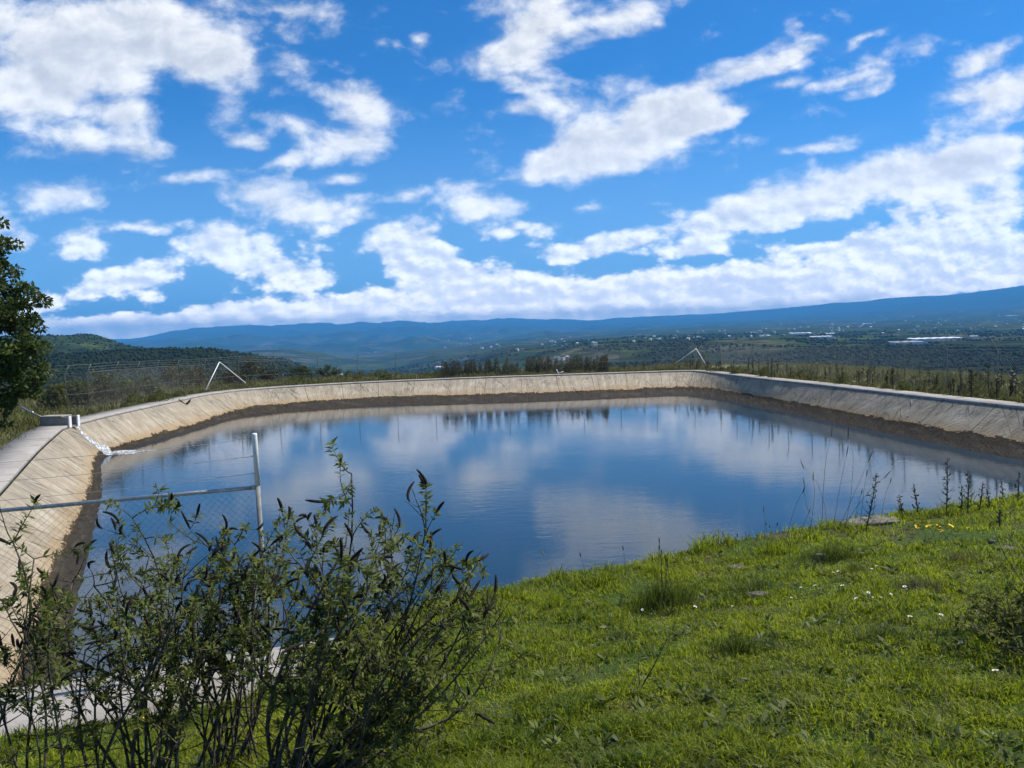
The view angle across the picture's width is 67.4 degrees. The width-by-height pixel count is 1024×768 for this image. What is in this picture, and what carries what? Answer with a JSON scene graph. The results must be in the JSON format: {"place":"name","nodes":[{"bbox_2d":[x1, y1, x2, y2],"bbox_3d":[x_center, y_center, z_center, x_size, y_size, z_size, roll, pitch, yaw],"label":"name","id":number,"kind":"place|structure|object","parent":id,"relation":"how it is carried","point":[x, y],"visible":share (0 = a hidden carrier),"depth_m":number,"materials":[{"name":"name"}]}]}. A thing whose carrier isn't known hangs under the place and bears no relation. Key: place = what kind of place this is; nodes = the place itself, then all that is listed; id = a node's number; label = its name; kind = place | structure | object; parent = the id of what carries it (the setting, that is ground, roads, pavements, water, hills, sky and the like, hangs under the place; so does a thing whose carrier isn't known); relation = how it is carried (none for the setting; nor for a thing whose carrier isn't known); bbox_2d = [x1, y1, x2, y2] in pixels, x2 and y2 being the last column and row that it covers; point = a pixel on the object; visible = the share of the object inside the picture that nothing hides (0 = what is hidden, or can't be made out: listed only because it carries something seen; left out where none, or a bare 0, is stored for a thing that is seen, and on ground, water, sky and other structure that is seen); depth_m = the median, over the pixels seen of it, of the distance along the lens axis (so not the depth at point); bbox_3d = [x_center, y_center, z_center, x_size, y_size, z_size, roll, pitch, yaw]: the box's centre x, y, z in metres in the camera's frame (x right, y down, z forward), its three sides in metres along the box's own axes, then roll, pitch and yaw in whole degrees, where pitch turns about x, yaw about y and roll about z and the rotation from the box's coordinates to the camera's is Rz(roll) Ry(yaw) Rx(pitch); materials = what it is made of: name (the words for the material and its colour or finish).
{"place":"outdoors","nodes":[
{"label":"outdoors","id":0,"kind":"place"},
{"bbox_2d":[0,372,1023,687],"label":"reservoir slope","id":1,"kind":"structure","parent":0,"point":[992,430],"depth_m":35.38,"materials":[{"name":"concrete"}]},
{"bbox_2d":[0,365,1023,767],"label":"ground","id":2,"kind":"structure","parent":0,"point":[910,539],"depth_m":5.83,"materials":[{"name":"plant"}]},
{"bbox_2d":[0,217,57,430],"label":"leafy tree","id":3,"kind":"object","parent":2,"relation":"on","point":[13,355],"visible":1,"depth_m":30.31,"materials":[{"name":"green plant"}]},
{"bbox_2d":[36,382,69,408],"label":"bush","id":4,"kind":"object","parent":2,"relation":"on","point":[54,400],"visible":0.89,"depth_m":38.90,"materials":[{"name":"green plant"}]},
{"bbox_2d":[0,494,148,767],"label":"flowering shrub","id":5,"kind":"object","parent":2,"relation":"on","point":[27,632],"visible":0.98,"depth_m":3.64,"materials":[{"name":"green plant"}]},
{"bbox_2d":[62,379,96,406],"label":"bush","id":6,"kind":"object","parent":2,"relation":"on","point":[72,389],"visible":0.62,"depth_m":40.92,"materials":[{"name":"green plant"}]},
{"bbox_2d":[77,369,128,404],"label":"bush","id":7,"kind":"object","parent":2,"relation":"on","point":[103,378],"visible":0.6,"depth_m":42.83,"materials":[{"name":"green plant"}]},
{"bbox_2d":[112,378,139,397],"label":"bush","id":8,"kind":"object","parent":2,"relation":"on","point":[131,385],"visible":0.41,"depth_m":45.91,"materials":[{"name":"green plant"}]},
{"bbox_2d":[2,483,251,767],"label":"flowering shrub","id":9,"kind":"object","parent":2,"relation":"on","point":[158,629],"visible":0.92,"depth_m":3.89,"materials":[{"name":"green plant"}]},
{"bbox_2d":[123,392,146,402],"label":"leafy clump","id":10,"kind":"object","parent":2,"relation":"on","point":[129,399],"visible":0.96,"depth_m":43.23,"materials":[{"name":"green plant"}]},
{"bbox_2d":[136,376,160,394],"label":"bush","id":11,"kind":"object","parent":2,"relation":"on","point":[145,386],"visible":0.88,"depth_m":49.76,"materials":[{"name":"green plant"}]},
{"bbox_2d":[144,390,168,401],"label":"leafy clump","id":12,"kind":"object","parent":2,"relation":"on","point":[157,396],"visible":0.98,"depth_m":44.31,"materials":[{"name":"green plant"}]},
{"bbox_2d":[159,361,196,388],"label":"bush","id":13,"kind":"object","parent":2,"relation":"on","point":[187,375],"visible":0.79,"depth_m":53.85,"materials":[{"name":"green plant"}]},
{"bbox_2d":[172,389,185,396],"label":"leafy clump","id":14,"kind":"object","parent":2,"relation":"on","point":[178,393],"visible":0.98,"depth_m":48.14,"materials":[{"name":"green plant"}]},
{"bbox_2d":[186,365,212,385],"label":"bush","id":15,"kind":"object","parent":2,"relation":"on","point":[203,373],"visible":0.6,"depth_m":57.87,"materials":[{"name":"green plant"}]},
{"bbox_2d":[132,503,316,767],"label":"flowering shrub","id":16,"kind":"object","parent":2,"relation":"on","point":[239,609],"visible":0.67,"depth_m":4.36,"materials":[{"name":"green plant"}]},
{"bbox_2d":[218,368,247,383],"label":"bush","id":17,"kind":"object","parent":2,"relation":"on","point":[229,374],"visible":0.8,"depth_m":59.91,"materials":[{"name":"green plant"}]},
{"bbox_2d":[230,381,242,387],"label":"leafy clump","id":18,"kind":"object","parent":2,"relation":"on","point":[236,383],"visible":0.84,"depth_m":57.08,"materials":[{"name":"green plant"}]},
{"bbox_2d":[233,354,264,381],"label":"bush","id":19,"kind":"object","parent":2,"relation":"on","point":[253,369],"visible":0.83,"depth_m":61.76,"materials":[{"name":"green plant"}]},
{"bbox_2d":[257,368,283,379],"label":"bush","id":20,"kind":"object","parent":2,"relation":"on","point":[271,372],"visible":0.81,"depth_m":63.78,"materials":[{"name":"green plant"}]},
{"bbox_2d":[287,365,312,377],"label":"bush","id":21,"kind":"object","parent":2,"relation":"on","point":[296,372],"visible":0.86,"depth_m":65.78,"materials":[{"name":"green plant"}]},
{"bbox_2d":[292,375,310,381],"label":"leafy clump","id":22,"kind":"object","parent":2,"relation":"on","point":[302,378],"visible":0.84,"depth_m":61.07,"materials":[{"name":"green plant"}]},
{"bbox_2d":[314,365,341,376],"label":"bush","id":23,"kind":"object","parent":2,"relation":"on","point":[325,372],"visible":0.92,"depth_m":66.64,"materials":[{"name":"green plant"}]},
{"bbox_2d":[205,436,528,767],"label":"flowering shrub","id":24,"kind":"object","parent":2,"relation":"on","point":[392,710],"visible":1,"depth_m":3.54,"materials":[{"name":"green plant"}]},
{"bbox_2d":[379,372,390,379],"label":"leafy clump","id":25,"kind":"object","parent":2,"relation":"on","point":[384,374],"visible":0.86,"depth_m":63.18,"materials":[{"name":"green plant"}]},
{"bbox_2d":[450,360,456,375],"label":"young pine","id":26,"kind":"object","parent":2,"relation":"on","point":[453,362],"visible":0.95,"depth_m":64.89,"materials":[{"name":"green plant"}]},
{"bbox_2d":[493,357,500,372],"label":"young pine","id":27,"kind":"object","parent":2,"relation":"on","point":[497,367],"visible":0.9,"depth_m":67.74,"materials":[{"name":"green plant"}]},
{"bbox_2d":[2,339,1023,411],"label":"perimeter fence","id":28,"kind":"object","parent":2,"relation":"on","point":[838,357],"visible":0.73,"depth_m":47.02,"materials":[{"name":"metal"}]},
{"bbox_2d":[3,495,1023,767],"bbox_3d":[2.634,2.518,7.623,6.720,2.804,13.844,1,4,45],"label":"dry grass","id":29,"kind":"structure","parent":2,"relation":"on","point":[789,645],"depth_m":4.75,"materials":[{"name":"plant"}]},
{"bbox_2d":[16,503,1023,767],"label":"lawn weeds","id":30,"kind":"object","parent":2,"relation":"on","point":[610,739],"visible":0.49,"depth_m":4.44,"materials":[{"name":"green plant"}]},
{"bbox_2d":[524,357,531,371],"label":"young pine","id":31,"kind":"object","parent":2,"relation":"on","point":[527,365],"visible":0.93,"depth_m":66.44,"materials":[{"name":"green plant"}]},
{"bbox_2d":[523,592,587,610],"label":"grass tuft","id":32,"kind":"object","parent":2,"relation":"on","point":[554,602],"visible":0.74,"depth_m":7.37,"materials":[{"name":"plant"}]},
{"bbox_2d":[553,357,559,371],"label":"young pine","id":33,"kind":"object","parent":2,"relation":"on","point":[556,363],"visible":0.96,"depth_m":66.20,"materials":[{"name":"green plant"}]},
{"bbox_2d":[602,356,609,370],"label":"young pine","id":34,"kind":"object","parent":2,"relation":"on","point":[605,367],"visible":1,"depth_m":65.92,"materials":[{"name":"green plant"}]},
{"bbox_2d":[596,628,646,641],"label":"grass tuft","id":35,"kind":"object","parent":2,"relation":"on","point":[616,636],"visible":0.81,"depth_m":6.10,"materials":[{"name":"plant"}]},
{"bbox_2d":[638,636,668,686],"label":"bare twig","id":36,"kind":"object","parent":2,"relation":"on","point":[649,674],"visible":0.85,"depth_m":4.61,"materials":[{"name":"plant"}]},
{"bbox_2d":[627,538,704,617],"bbox_3d":[1.360,1.766,7.004,0.775,0.740,0.879,0,4,33],"label":"grass tuft","id":37,"kind":"object","parent":2,"relation":"on","point":[674,597],"visible":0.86,"depth_m":7.01,"materials":[{"name":"plant"}]},
{"bbox_2d":[726,564,744,570],"bbox_3d":[2.404,1.986,8.257,0.200,0.060,0.120,-2,3,0],"label":"stone","id":38,"kind":"object","parent":2,"relation":"on","point":[730,566],"visible":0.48,"depth_m":8.23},
{"bbox_2d":[692,624,795,663],"bbox_3d":[1.603,1.782,5.295,0.742,0.253,0.488,-2,3,0],"label":"grass tuft","id":39,"kind":"object","parent":2,"relation":"on","point":[740,645],"visible":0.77,"depth_m":5.27,"materials":[{"name":"plant"}]},
{"bbox_2d":[746,591,771,599],"bbox_3d":[2.236,1.915,6.941,0.220,0.060,0.100,-2,3,0],"label":"stone","id":40,"kind":"object","parent":2,"relation":"on","point":[758,593],"visible":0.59,"depth_m":6.91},
{"bbox_2d":[717,575,801,600],"bbox_3d":[2.246,1.884,7.156,0.766,0.250,0.850,-2,3,0],"label":"grass tuft","id":41,"kind":"object","parent":2,"relation":"on","point":[763,583],"visible":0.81,"depth_m":7.09,"materials":[{"name":"plant"}]},
{"bbox_2d":[756,368,770,375],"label":"grass clump","id":42,"kind":"object","parent":2,"relation":"on","point":[765,372],"visible":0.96,"depth_m":51.43,"materials":[{"name":"green plant"}]},
{"bbox_2d":[744,523,800,561],"bbox_3d":[2.920,1.788,8.783,0.828,0.404,0.554,-4,4,-32],"label":"grass tuft","id":43,"kind":"object","parent":2,"relation":"on","point":[774,550],"visible":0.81,"depth_m":8.78,"materials":[{"name":"plant"}]},
{"bbox_2d":[791,370,806,377],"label":"grass clump","id":44,"kind":"object","parent":2,"relation":"on","point":[801,372],"visible":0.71,"depth_m":47.94,"materials":[{"name":"green plant"}]},
{"bbox_2d":[802,371,822,379],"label":"grass clump","id":45,"kind":"object","parent":2,"relation":"on","point":[809,376],"visible":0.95,"depth_m":46.06,"materials":[{"name":"green plant"}]},
{"bbox_2d":[814,553,825,561],"bbox_3d":[3.288,1.864,8.198,0.110,0.100,0.090,-2,3,0],"label":"stone","id":46,"kind":"object","parent":2,"relation":"on","point":[817,554],"visible":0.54,"depth_m":8.16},
{"bbox_2d":[822,423,832,516],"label":"grass stalk","id":47,"kind":"object","parent":2,"relation":"on","point":[824,474],"depth_m":9.61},
{"bbox_2d":[787,539,890,566],"bbox_3d":[3.461,1.758,8.173,1.189,0.328,0.731,-2,3,0],"label":"grass tuft","id":48,"kind":"object","parent":2,"relation":"on","point":[836,551],"visible":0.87,"depth_m":8.12,"materials":[{"name":"plant"}]},
{"bbox_2d":[830,374,849,382],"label":"grass clump","id":49,"kind":"object","parent":2,"relation":"on","point":[844,380],"visible":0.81,"depth_m":42.32,"materials":[{"name":"green plant"}]},
{"bbox_2d":[845,426,853,528],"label":"grass stalk","id":50,"kind":"object","parent":2,"relation":"on","point":[852,474],"depth_m":9.80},
{"bbox_2d":[836,451,872,533],"bbox_3d":[4.313,1.370,9.672,0.469,1.044,0.011,-2,3,0],"label":"grass stalk","id":51,"kind":"object","parent":2,"relation":"on","point":[854,493],"depth_m":9.67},
{"bbox_2d":[830,559,878,575],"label":"grass tuft","id":52,"kind":"object","parent":2,"relation":"on","point":[852,567],"visible":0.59,"depth_m":7.42,"materials":[{"name":"plant"}]},
{"bbox_2d":[859,475,880,530],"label":"leafy weed","id":53,"kind":"object","parent":2,"relation":"on","point":[871,503],"visible":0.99,"depth_m":9.64,"materials":[{"name":"plant"}]},
{"bbox_2d":[841,515,900,527],"bbox_3d":[4.731,1.827,10.139,0.800,0.090,0.320,-3,3,-17],"label":"rock slab","id":54,"kind":"object","parent":2,"relation":"on","point":[877,522],"visible":0.59,"depth_m":10.06,"materials":[{"name":"stone"}]},
{"bbox_2d":[831,617,915,653],"bbox_3d":[2.440,1.673,5.106,0.750,0.213,0.505,-4,4,-37],"label":"grass tuft","id":55,"kind":"object","parent":2,"relation":"on","point":[868,634],"visible":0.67,"depth_m":5.09,"materials":[{"name":"plant"}]},
{"bbox_2d":[879,383,890,388],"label":"grass clump","id":56,"kind":"object","parent":2,"relation":"on","point":[884,386],"visible":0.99,"depth_m":37.57,"materials":[{"name":"green plant"}]},
{"bbox_2d":[888,373,907,384],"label":"grass clump","id":57,"kind":"object","parent":2,"relation":"on","point":[900,379],"visible":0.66,"depth_m":39.41,"materials":[{"name":"green plant"}]},
{"bbox_2d":[896,494,905,516],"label":"leafy weed","id":58,"kind":"object","parent":2,"relation":"on","point":[900,504],"visible":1,"depth_m":10.32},
{"bbox_2d":[892,380,913,390],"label":"grass clump","id":59,"kind":"object","parent":2,"relation":"on","point":[904,386],"visible":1,"depth_m":36.24,"materials":[{"name":"green plant"}]},
{"bbox_2d":[903,373,926,384],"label":"grass clump","id":60,"kind":"object","parent":2,"relation":"on","point":[915,375],"visible":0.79,"depth_m":37.98,"materials":[{"name":"green plant"}]},
{"bbox_2d":[875,572,958,594],"bbox_3d":[3.498,1.705,6.585,1.026,0.180,0.556,-3,4,-25],"label":"grass tuft","id":61,"kind":"object","parent":2,"relation":"on","point":[914,583],"visible":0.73,"depth_m":6.57,"materials":[{"name":"plant"}]},
{"bbox_2d":[911,484,922,514],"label":"leafy weed","id":62,"kind":"object","parent":2,"relation":"on","point":[917,505],"visible":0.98,"depth_m":10.49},
{"bbox_2d":[914,384,927,391],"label":"grass clump","id":63,"kind":"object","parent":2,"relation":"on","point":[918,387],"visible":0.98,"depth_m":35.30,"materials":[{"name":"green plant"}]},
{"bbox_2d":[916,373,944,384],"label":"grass clump","id":64,"kind":"object","parent":2,"relation":"on","point":[930,379],"visible":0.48,"depth_m":38.17,"materials":[{"name":"green plant"}]},
{"bbox_2d":[931,371,944,380],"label":"grass clump","id":65,"kind":"object","parent":2,"relation":"on","point":[942,374],"visible":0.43,"depth_m":38.51,"materials":[{"name":"green plant"}]},
{"bbox_2d":[931,386,948,393],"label":"grass clump","id":66,"kind":"object","parent":2,"relation":"on","point":[941,388],"visible":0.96,"depth_m":33.72,"materials":[{"name":"green plant"}]},
{"bbox_2d":[938,458,954,512],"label":"leafy weed","id":67,"kind":"object","parent":2,"relation":"on","point":[946,485],"visible":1,"depth_m":10.41,"materials":[{"name":"plant"}]},
{"bbox_2d":[908,549,995,567],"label":"grass tuft","id":68,"kind":"object","parent":2,"relation":"on","point":[951,556],"visible":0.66,"depth_m":7.48,"materials":[{"name":"plant"}]},
{"bbox_2d":[945,373,963,383],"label":"grass clump","id":69,"kind":"object","parent":2,"relation":"on","point":[955,379],"visible":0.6,"depth_m":37.09,"materials":[{"name":"green plant"}]},
{"bbox_2d":[958,364,962,390],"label":"weed stalk","id":70,"kind":"object","parent":2,"relation":"on","point":[960,376],"visible":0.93,"depth_m":34.12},
{"bbox_2d":[956,485,965,512],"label":"leafy weed","id":71,"kind":"object","parent":2,"relation":"on","point":[961,499],"visible":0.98,"depth_m":10.35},
{"bbox_2d":[962,470,973,512],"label":"leafy weed","id":72,"kind":"object","parent":2,"relation":"on","point":[968,500],"visible":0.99,"depth_m":10.42,"materials":[{"name":"plant"}]},
{"bbox_2d":[955,376,987,390],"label":"grass clump","id":73,"kind":"object","parent":2,"relation":"on","point":[975,378],"visible":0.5,"depth_m":34.08,"materials":[{"name":"green plant"}]},
{"bbox_2d":[968,372,974,396],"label":"weed stalk","id":74,"kind":"object","parent":2,"relation":"on","point":[971,381],"visible":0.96,"depth_m":31.83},
{"bbox_2d":[922,519,1023,667],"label":"shrub","id":75,"kind":"object","parent":2,"relation":"on","point":[1012,619],"visible":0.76,"depth_m":4.75,"materials":[{"name":"green plant"}]},
{"bbox_2d":[966,385,987,396],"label":"grass clump","id":76,"kind":"object","parent":2,"relation":"on","point":[976,389],"visible":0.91,"depth_m":31.93,"materials":[{"name":"green plant"}]},
{"bbox_2d":[975,483,984,510],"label":"leafy weed","id":77,"kind":"object","parent":2,"relation":"on","point":[982,493],"visible":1,"depth_m":10.47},
{"bbox_2d":[975,373,1000,385],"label":"grass clump","id":78,"kind":"object","parent":2,"relation":"on","point":[985,381],"visible":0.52,"depth_m":35.19,"materials":[{"name":"green plant"}]},
{"bbox_2d":[985,362,990,388],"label":"weed stalk","id":79,"kind":"object","parent":2,"relation":"on","point":[988,372],"visible":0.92,"depth_m":32.98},
{"bbox_2d":[985,488,992,507],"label":"leafy weed","id":80,"kind":"object","parent":2,"relation":"on","point":[988,498],"visible":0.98,"depth_m":10.57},
{"bbox_2d":[979,386,1006,397],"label":"grass clump","id":81,"kind":"object","parent":2,"relation":"on","point":[991,394],"visible":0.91,"depth_m":30.99,"materials":[{"name":"green plant"}]},
{"bbox_2d":[994,377,999,399],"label":"weed stalk","id":82,"kind":"object","parent":2,"relation":"on","point":[996,385],"visible":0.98,"depth_m":30.68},
{"bbox_2d":[995,509,1002,525],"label":"leafy weed","id":83,"kind":"object","parent":2,"relation":"on","point":[999,517],"visible":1,"depth_m":9.46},
{"bbox_2d":[998,366,1003,386],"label":"weed stalk","id":84,"kind":"object","parent":2,"relation":"on","point":[1002,369],"visible":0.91,"depth_m":33.06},
{"bbox_2d":[998,481,1006,503],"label":"leafy weed","id":85,"kind":"object","parent":2,"relation":"on","point":[1003,494],"visible":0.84,"depth_m":10.92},
{"bbox_2d":[997,545,1016,550],"bbox_3d":[5.127,1.712,7.955,0.200,0.050,0.120,-2,3,0],"label":"stone","id":86,"kind":"object","parent":2,"relation":"on","point":[1006,546],"visible":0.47,"depth_m":7.94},
{"bbox_2d":[1009,379,1013,396],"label":"weed stalk","id":87,"kind":"object","parent":2,"relation":"on","point":[1011,388],"visible":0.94,"depth_m":29.99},
{"bbox_2d":[1009,370,1016,393],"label":"weed stalk","id":88,"kind":"object","parent":2,"relation":"on","point":[1013,374],"visible":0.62,"depth_m":31.63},
{"bbox_2d":[1013,378,1018,394],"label":"weed stalk","id":89,"kind":"object","parent":2,"relation":"on","point":[1016,383],"visible":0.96,"depth_m":30.25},
{"bbox_2d":[1013,473,1020,500],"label":"leafy weed","id":90,"kind":"object","parent":2,"relation":"on","point":[1018,494],"visible":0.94,"depth_m":11.00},
{"bbox_2d":[0,370,1023,734],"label":"concrete path","id":91,"kind":"structure","parent":0,"point":[16,452],"depth_m":25.45,"materials":[{"name":"concrete"}]},
{"bbox_2d":[40,414,79,427],"bbox_3d":[-18.467,1.524,31.366,1.315,0.495,0.630,-1,3,7],"label":"inlet channel","id":92,"kind":"object","parent":91,"relation":"on","point":[70,420],"visible":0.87,"depth_m":31.10,"materials":[{"name":"grey concrete"}]},
{"bbox_2d":[20,406,39,416],"bbox_3d":[-19.953,1.184,31.950,1.963,0.525,0.103,0,4,33],"label":"feeder pipe","id":93,"kind":"object","parent":92,"relation":"attached to","point":[31,412],"visible":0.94,"depth_m":32.00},
{"bbox_2d":[0,433,270,701],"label":"chain link fence","id":94,"kind":"object","parent":91,"relation":"on","point":[256,473],"visible":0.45,"depth_m":6.59,"materials":[{"name":"grey metal"}]},
{"bbox_2d":[0,361,1023,448],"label":"rough grass","id":95,"kind":"structure","parent":0,"point":[29,420],"depth_m":48.91,"materials":[{"name":"plant"}]},
{"bbox_2d":[0,0,1023,339],"label":"sky","id":96,"kind":"structure","parent":0,"point":[166,165],"materials":[{"name":"blue"}]},
{"bbox_2d":[1,285,1023,386],"bbox_3d":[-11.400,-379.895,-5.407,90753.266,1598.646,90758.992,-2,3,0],"label":"hills","id":97,"kind":"structure","parent":0,"point":[366,341],"depth_m":10087.08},
{"bbox_2d":[0,328,1023,399],"bbox_3d":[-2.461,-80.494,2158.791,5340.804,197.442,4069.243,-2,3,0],"label":"woodland","id":98,"kind":"object","parent":97,"relation":"on","point":[923,348],"visible":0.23,"depth_m":1368.37,"materials":[{"name":"plant"}]},
{"bbox_2d":[789,332,812,334],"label":"greenhouse","id":99,"kind":"object","parent":97,"relation":"on","point":[800,333],"visible":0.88,"depth_m":3398.08,"materials":[{"name":"plastic"}]},
{"bbox_2d":[809,336,835,338],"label":"greenhouse","id":100,"kind":"object","parent":97,"relation":"on","point":[829,337],"visible":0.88,"depth_m":2615.46,"materials":[{"name":"plastic"}]},
{"bbox_2d":[888,341,927,344],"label":"greenhouse","id":101,"kind":"object","parent":97,"relation":"on","point":[909,342],"visible":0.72,"depth_m":1936.95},
{"bbox_2d":[906,337,965,340],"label":"greenhouse","id":102,"kind":"object","parent":97,"relation":"on","point":[943,338],"visible":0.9,"depth_m":2211.80,"materials":[{"name":"plastic"}]},
{"bbox_2d":[71,396,1023,678],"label":"water","id":103,"kind":"structure","parent":0,"point":[519,490],"depth_m":23.48,"materials":[{"name":"blue liquid"}]},
{"bbox_2d":[77,426,116,454],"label":"water stream","id":104,"kind":"structure","parent":103,"relation":"on","point":[105,449],"depth_m":32.15,"materials":[{"name":"liquid"}]},
{"bbox_2d":[113,449,158,453],"bbox_3d":[-16.927,2.919,33.194,2.764,0.098,1.623,-2,3,0],"label":"splash foam","id":105,"kind":"object","parent":103,"relation":"on","point":[127,451],"visible":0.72,"depth_m":33.13,"materials":[{"name":"liquid"}]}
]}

